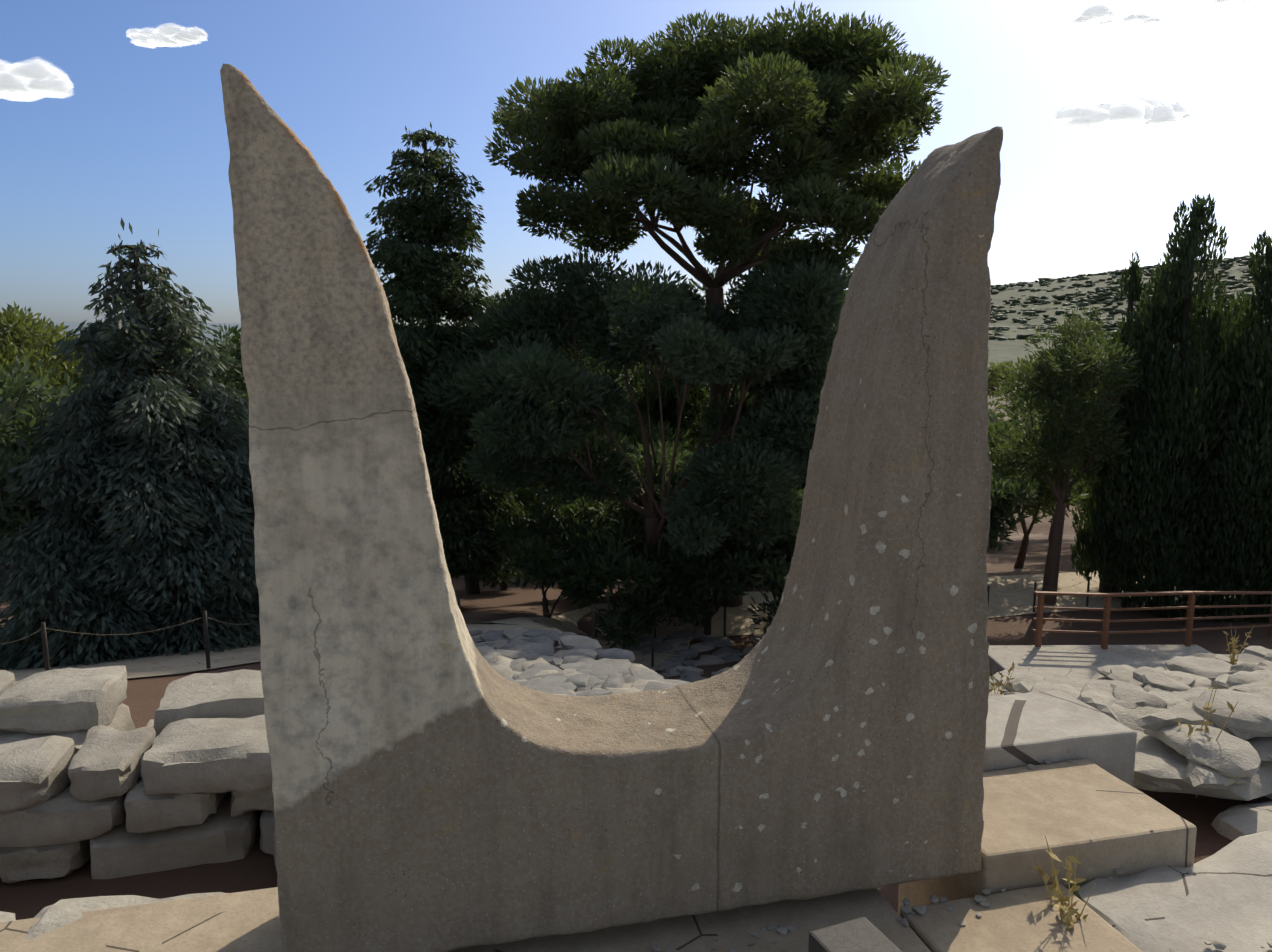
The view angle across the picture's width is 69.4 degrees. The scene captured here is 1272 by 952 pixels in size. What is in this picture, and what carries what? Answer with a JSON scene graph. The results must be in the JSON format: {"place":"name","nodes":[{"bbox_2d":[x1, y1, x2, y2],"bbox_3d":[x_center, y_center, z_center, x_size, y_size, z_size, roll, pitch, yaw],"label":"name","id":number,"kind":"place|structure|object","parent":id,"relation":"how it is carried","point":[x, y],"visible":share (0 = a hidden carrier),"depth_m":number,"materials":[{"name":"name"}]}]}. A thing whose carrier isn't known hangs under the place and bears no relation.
{"place":"outdoors","nodes":[
{"label":"outdoors","id":0,"kind":"place"},
{"bbox_2d":[0,58,74,101],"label":"cloud","id":1,"kind":"structure","parent":0,"point":[31,80],"depth_m":2512.99,"materials":[{"name":"white"}]},
{"bbox_2d":[0,892,226,939],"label":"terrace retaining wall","id":2,"kind":"structure","parent":0,"point":[60,913],"depth_m":2.89,"materials":[{"name":"grey stone"}]},
{"bbox_2d":[126,23,207,48],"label":"cloud","id":3,"kind":"structure","parent":0,"point":[170,35],"depth_m":2697.26,"materials":[{"name":"white"}]},
{"bbox_2d":[0,572,1243,683],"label":"ground","id":4,"kind":"structure","parent":0,"point":[1001,604],"depth_m":24.14,"materials":[{"name":"beige soil"}]},
{"bbox_2d":[0,259,1271,919],"bbox_3d":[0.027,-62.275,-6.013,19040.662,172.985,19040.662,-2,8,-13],"label":"ground","id":5,"kind":"structure","parent":0,"point":[254,869],"depth_m":23.13,"materials":[{"name":"soil"}]},
{"bbox_2d":[0,386,81,492],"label":"tree","id":6,"kind":"object","parent":5,"relation":"on","point":[42,412],"depth_m":42.74,"materials":[{"name":"green plant"}]},
{"bbox_2d":[0,354,89,615],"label":"pine tree","id":7,"kind":"object","parent":5,"relation":"on","point":[17,438],"visible":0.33,"depth_m":17.17,"materials":[{"name":"green plant"}]},
{"bbox_2d":[0,301,135,424],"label":"pine tree","id":8,"kind":"object","parent":5,"relation":"on","point":[20,328],"visible":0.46,"depth_m":40.09,"materials":[{"name":"green plant"}]},
{"bbox_2d":[52,326,177,387],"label":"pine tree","id":9,"kind":"object","parent":5,"relation":"on","point":[78,384],"visible":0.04,"depth_m":47.54,"materials":[{"name":"green plant"}]},
{"bbox_2d":[0,217,260,669],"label":"conifer tree","id":10,"kind":"object","parent":5,"relation":"on","point":[146,477],"visible":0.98,"depth_m":16.00,"materials":[{"name":"green plant"}]},
{"bbox_2d":[0,666,276,882],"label":"ruin walls","id":11,"kind":"structure","parent":5,"relation":"on","point":[182,778],"depth_m":5.17,"materials":[{"name":"stone"}]},
{"bbox_2d":[153,335,230,383],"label":"tree","id":12,"kind":"object","parent":5,"relation":"on","point":[189,351],"depth_m":50.27,"materials":[{"name":"green plant"}]},
{"bbox_2d":[162,337,248,422],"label":"tree","id":13,"kind":"object","parent":5,"relation":"on","point":[224,369],"depth_m":43.77,"materials":[{"name":"green plant"}]},
{"bbox_2d":[186,324,248,435],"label":"dark tree","id":14,"kind":"object","parent":5,"relation":"on","point":[237,378],"visible":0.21,"depth_m":37.88,"materials":[{"name":"green plant"}]},
{"bbox_2d":[200,333,240,387],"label":"tree","id":15,"kind":"object","parent":5,"relation":"on","point":[229,345],"visible":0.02,"depth_m":150.36,"materials":[{"name":"green plant"}]},
{"bbox_2d":[392,316,493,593],"bbox_3d":[-5.205,-0.446,29.889,6.244,9.709,4.621,-3,9,-23],"label":"tree","id":16,"kind":"object","parent":5,"relation":"on","point":[472,587],"depth_m":30.78,"materials":[{"name":"green plant"}]},
{"bbox_2d":[363,122,537,588],"bbox_3d":[-5.726,-2.599,25.510,5.875,13.490,5.802,-2,8,-13],"label":"dark conifer tree","id":17,"kind":"object","parent":5,"relation":"on","point":[427,287],"visible":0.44,"depth_m":24.31,"materials":[{"name":"green plant"}]},
{"bbox_2d":[0,887,930,951],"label":"stone paving","id":18,"kind":"structure","parent":5,"relation":"on","point":[246,921],"depth_m":2.75,"materials":[{"name":"beige stone"}]},
{"bbox_2d":[220,63,1002,951],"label":"horns of consecration","id":19,"kind":"object","parent":18,"relation":"on","point":[440,783],"visible":1,"depth_m":2.62,"materials":[{"name":"stone"}]},
{"bbox_2d":[808,917,901,951],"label":"stone slab","id":20,"kind":"object","parent":18,"relation":"on","point":[862,934],"visible":1,"depth_m":1.58,"materials":[{"name":"grey stone"}]},
{"bbox_2d":[492,478,570,590],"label":"tree","id":21,"kind":"object","parent":5,"relation":"on","point":[521,498],"visible":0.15,"depth_m":31.75,"materials":[{"name":"green plant"}]},
{"bbox_2d":[482,502,607,617],"bbox_3d":[-2.219,2.287,23.510,3.181,3.350,3.923,-2,8,-13],"label":"bush","id":22,"kind":"object","parent":5,"relation":"on","point":[538,564],"visible":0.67,"depth_m":23.09,"materials":[{"name":"green plant"}]},
{"bbox_2d":[3,580,1126,643],"bbox_3d":[5.481,2.214,22.457,40.133,3.008,5.612,-4,9,-26],"label":"rope fence","id":23,"kind":"object","parent":5,"relation":"on","point":[456,599],"visible":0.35,"depth_m":14.00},
{"bbox_2d":[548,301,630,544],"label":"dark tree","id":24,"kind":"object","parent":5,"relation":"on","point":[585,359],"depth_m":35.89,"materials":[{"name":"green plant"}]},
{"bbox_2d":[41,577,1140,670],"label":"fence posts","id":25,"kind":"object","parent":5,"relation":"on","point":[46,653],"visible":0.25,"depth_m":16.19,"materials":[{"name":"brown wood"}]},
{"bbox_2d":[515,407,692,530],"bbox_3d":[-1.692,0.638,39.664,9.191,8.016,6.866,3,9,21],"label":"dark tree","id":26,"kind":"object","parent":5,"relation":"on","point":[633,435],"visible":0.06,"depth_m":38.27,"materials":[{"name":"green plant"}]},
{"bbox_2d":[551,495,664,588],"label":"tree","id":27,"kind":"object","parent":5,"relation":"on","point":[590,509],"visible":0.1,"depth_m":27.46,"materials":[{"name":"green plant"}]},
{"bbox_2d":[468,627,763,695],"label":"grey stone field","id":28,"kind":"structure","parent":5,"relation":"on","point":[604,668],"depth_m":12.55,"materials":[{"name":"stone"}]},
{"bbox_2d":[552,513,707,649],"bbox_3d":[-0.194,2.797,22.840,3.935,3.710,3.986,-2,8,-13],"label":"bush","id":29,"kind":"object","parent":5,"relation":"on","point":[616,560],"visible":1,"depth_m":22.04,"materials":[{"name":"green plant"}]},
{"bbox_2d":[564,343,702,455],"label":"tree","id":30,"kind":"object","parent":5,"relation":"on","point":[636,376],"visible":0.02,"depth_m":41.58,"materials":[{"name":"green plant"}]},
{"bbox_2d":[420,247,853,635],"bbox_3d":[0.751,-0.626,23.385,11.900,10.092,9.242,-2,8,-13],"label":"pine tree","id":31,"kind":"object","parent":5,"relation":"on","point":[531,396],"visible":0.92,"depth_m":21.27,"materials":[{"name":"green plant"}]},
{"bbox_2d":[606,357,697,405],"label":"tree","id":32,"kind":"object","parent":5,"relation":"on","point":[637,370],"depth_m":77.74,"materials":[{"name":"green plant"}]},
{"bbox_2d":[625,367,711,458],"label":"tree","id":33,"kind":"object","parent":5,"relation":"on","point":[701,404],"visible":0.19,"depth_m":42.34,"materials":[{"name":"green plant"}]},
{"bbox_2d":[620,294,737,452],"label":"dark tree","id":34,"kind":"object","parent":5,"relation":"on","point":[668,382],"visible":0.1,"depth_m":42.02,"materials":[{"name":"green plant"}]},
{"bbox_2d":[630,519,783,634],"bbox_3d":[1.764,2.694,23.797,3.517,3.492,4.024,4,9,28],"label":"bush","id":35,"kind":"object","parent":5,"relation":"on","point":[687,605],"visible":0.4,"depth_m":22.42,"materials":[{"name":"green plant"}]},
{"bbox_2d":[482,1,950,606],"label":"pine tree","id":36,"kind":"object","parent":5,"relation":"on","point":[670,131],"visible":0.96,"depth_m":22.49,"materials":[{"name":"green plant"}]},
{"bbox_2d":[681,379,805,562],"bbox_3d":[4.990,-0.085,36.862,6.638,8.527,6.128,-7,11,-42],"label":"dark tree","id":37,"kind":"object","parent":5,"relation":"on","point":[708,395],"visible":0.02,"depth_m":36.25,"materials":[{"name":"green plant"}]},
{"bbox_2d":[699,368,806,493],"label":"dark tree","id":38,"kind":"object","parent":5,"relation":"on","point":[736,395],"depth_m":30.89,"materials":[{"name":"green plant"}]},
{"bbox_2d":[710,509,799,634],"bbox_3d":[3.631,2.794,22.526,3.560,3.782,3.576,-2,8,-13],"label":"bush","id":39,"kind":"object","parent":5,"relation":"on","point":[749,565],"visible":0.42,"depth_m":22.03,"materials":[{"name":"green plant"}]},
{"bbox_2d":[988,366,1003,398],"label":"tree","id":40,"kind":"object","parent":5,"relation":"on","point":[991,386],"visible":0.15,"depth_m":141.47,"materials":[{"name":"green plant"}]},
{"bbox_2d":[988,395,1005,422],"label":"tree","id":41,"kind":"object","parent":5,"relation":"on","point":[992,410],"visible":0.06,"depth_m":54.68,"materials":[{"name":"green plant"}]},
{"bbox_2d":[987,358,1039,400],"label":"tree","id":42,"kind":"object","parent":5,"relation":"on","point":[995,370],"visible":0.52,"depth_m":133.66,"materials":[{"name":"green plant"}]},
{"bbox_2d":[986,471,1041,551],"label":"tree","id":43,"kind":"object","parent":5,"relation":"on","point":[1003,499],"visible":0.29,"depth_m":28.10,"materials":[{"name":"green plant"}]},
{"bbox_2d":[900,884,1141,951],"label":"slab","id":44,"kind":"structure","parent":5,"relation":"on","point":[1024,920],"depth_m":2.77,"materials":[{"name":"beige stone"}]},
{"bbox_2d":[1033,836,1095,929],"bbox_3d":[1.319,1.322,2.814,0.149,0.459,0.239,0,8,1],"label":"dry weed","id":45,"kind":"object","parent":44,"relation":"on","point":[1061,908],"visible":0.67,"depth_m":2.81,"materials":[{"name":"yellow"}]},
{"bbox_2d":[989,405,1053,547],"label":"tree","id":46,"kind":"object","parent":5,"relation":"on","point":[1004,421],"depth_m":43.20,"materials":[{"name":"green plant"}]},
{"bbox_2d":[988,414,1088,567],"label":"tree","id":47,"kind":"object","parent":5,"relation":"on","point":[1048,501],"visible":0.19,"depth_m":30.29,"materials":[{"name":"green plant"}]},
{"bbox_2d":[898,759,1196,914],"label":"slab","id":48,"kind":"structure","parent":5,"relation":"on","point":[1066,808],"depth_m":3.12,"materials":[{"name":"beige stone"}]},
{"bbox_2d":[994,375,1104,538],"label":"tree","id":49,"kind":"object","parent":5,"relation":"on","point":[1005,409],"depth_m":51.12,"materials":[{"name":"green plant"}]},
{"bbox_2d":[1027,342,1089,370],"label":"tree","id":50,"kind":"object","parent":5,"relation":"on","point":[1045,360],"visible":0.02,"depth_m":136.22,"materials":[{"name":"green plant"}]},
{"bbox_2d":[983,690,1136,786],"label":"slab","id":51,"kind":"structure","parent":5,"relation":"on","point":[1039,727],"depth_m":3.68,"materials":[{"name":"grey stone"}]},
{"bbox_2d":[988,306,1142,604],"bbox_3d":[11.951,-0.323,26.005,4.472,8.776,4.260,-2,8,-13],"label":"tree","id":52,"kind":"object","parent":5,"relation":"on","point":[1064,386],"visible":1,"depth_m":25.21,"materials":[{"name":"green plant"}]},
{"bbox_2d":[996,376,1161,528],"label":"tree","id":53,"kind":"object","parent":5,"relation":"on","point":[1009,415],"visible":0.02,"depth_m":40.90,"materials":[{"name":"green plant"}]},
{"bbox_2d":[1071,421,1102,510],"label":"tree","id":54,"kind":"object","parent":5,"relation":"on","point":[1086,492],"visible":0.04,"depth_m":33.87,"materials":[{"name":"green plant"}]},
{"bbox_2d":[988,645,1213,683],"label":"viewing terrace","id":55,"kind":"structure","parent":5,"relation":"on","point":[1060,664],"depth_m":17.80,"materials":[{"name":"grey stone"}]},
{"bbox_2d":[1070,251,1152,592],"bbox_3d":[14.106,-1.258,26.818,2.513,10.236,2.444,-2,8,-13],"label":"cypress tree","id":56,"kind":"object","parent":5,"relation":"on","point":[1086,540],"visible":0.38,"depth_m":26.47,"materials":[{"name":"green plant"}]},
{"bbox_2d":[989,646,1271,800],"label":"rubble rocks","id":57,"kind":"object","parent":5,"relation":"on","point":[1148,705],"visible":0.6,"depth_m":3.99,"materials":[{"name":"stone"}]},
{"bbox_2d":[989,662,1014,694],"bbox_3d":[2.117,1.282,5.367,0.213,0.394,0.127,-1,8,-4],"label":"dry weed","id":58,"kind":"object","parent":57,"relation":"on","point":[999,684],"visible":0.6,"depth_m":5.38,"materials":[{"name":"yellow"}]},
{"bbox_2d":[1177,680,1237,797],"bbox_3d":[2.329,1.111,3.773,0.138,0.510,0.268,2,8,15],"label":"dry weed","id":59,"kind":"object","parent":57,"relation":"on","point":[1230,706],"visible":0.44,"depth_m":3.81,"materials":[{"name":"brown"}]},
{"bbox_2d":[1223,626,1253,664],"bbox_3d":[4.071,1.222,6.242,0.090,0.469,0.166,-6,10,-35],"label":"dry weed","id":60,"kind":"object","parent":57,"relation":"on","point":[1232,659],"visible":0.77,"depth_m":6.24,"materials":[{"name":"yellow"}]},
{"bbox_2d":[1033,591,1271,648],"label":"wooden railing","id":61,"kind":"object","parent":5,"relation":"on","point":[1105,632],"visible":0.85,"depth_m":18.34,"materials":[{"name":"brown wood"}]},
{"bbox_2d":[1073,800,1271,951],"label":"pale paving","id":62,"kind":"structure","parent":5,"relation":"on","point":[1224,894],"depth_m":2.92,"materials":[{"name":"grey stone"}]},
{"bbox_2d":[1059,878,1082,900],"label":"green weed","id":63,"kind":"object","parent":62,"relation":"on","point":[1076,893],"visible":0.06,"depth_m":2.94,"materials":[{"name":"green plant"}]},
{"bbox_2d":[1091,193,1255,620],"bbox_3d":[15.107,-1.735,25.550,4.074,11.793,3.965,2,8,11],"label":"cypress tree","id":64,"kind":"object","parent":5,"relation":"on","point":[1163,486],"visible":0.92,"depth_m":24.85,"materials":[{"name":"green plant"}]},
{"bbox_2d":[1196,290,1249,589],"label":"cypress tree","id":65,"kind":"object","parent":5,"relation":"on","point":[1242,292],"depth_m":26.89,"materials":[{"name":"green plant"}]},
{"bbox_2d":[1186,230,1271,622],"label":"cypress tree","id":66,"kind":"object","parent":5,"relation":"on","point":[1252,501],"visible":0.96,"depth_m":23.79,"materials":[{"name":"green plant"}]},
{"bbox_2d":[0,0,1271,325],"label":"sky","id":67,"kind":"structure","parent":0,"point":[141,138],"materials":[{"name":"blue"}]},
{"bbox_2d":[578,759,1271,951],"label":"pebbles","id":68,"kind":"object","parent":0,"point":[920,910],"visible":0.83,"depth_m":2.79,"materials":[{"name":"stone"}]},
{"bbox_2d":[1071,5,1116,25],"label":"cloud","id":69,"kind":"structure","parent":0,"point":[1102,15],"depth_m":2707.10,"materials":[{"name":"white"}]},
{"bbox_2d":[1053,97,1191,132],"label":"cloud","id":70,"kind":"structure","parent":0,"point":[1143,114],"depth_m":2680.85,"materials":[{"name":"white"}]},
{"bbox_2d":[989,253,1264,341],"bbox_3d":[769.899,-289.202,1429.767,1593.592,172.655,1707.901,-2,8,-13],"label":"hill scrub","id":71,"kind":"object","parent":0,"point":[1102,293],"visible":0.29,"depth_m":998.00,"materials":[{"name":"green plant"}]},
{"bbox_2d":[1123,13,1160,24],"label":"cloud","id":72,"kind":"structure","parent":0,"point":[1143,18],"depth_m":2667.58,"materials":[{"name":"white"}]},
{"bbox_2d":[1214,0,1271,5],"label":"cloud","id":73,"kind":"structure","parent":0,"point":[1243,2],"depth_m":2554.01,"materials":[{"name":"white"}]}
]}

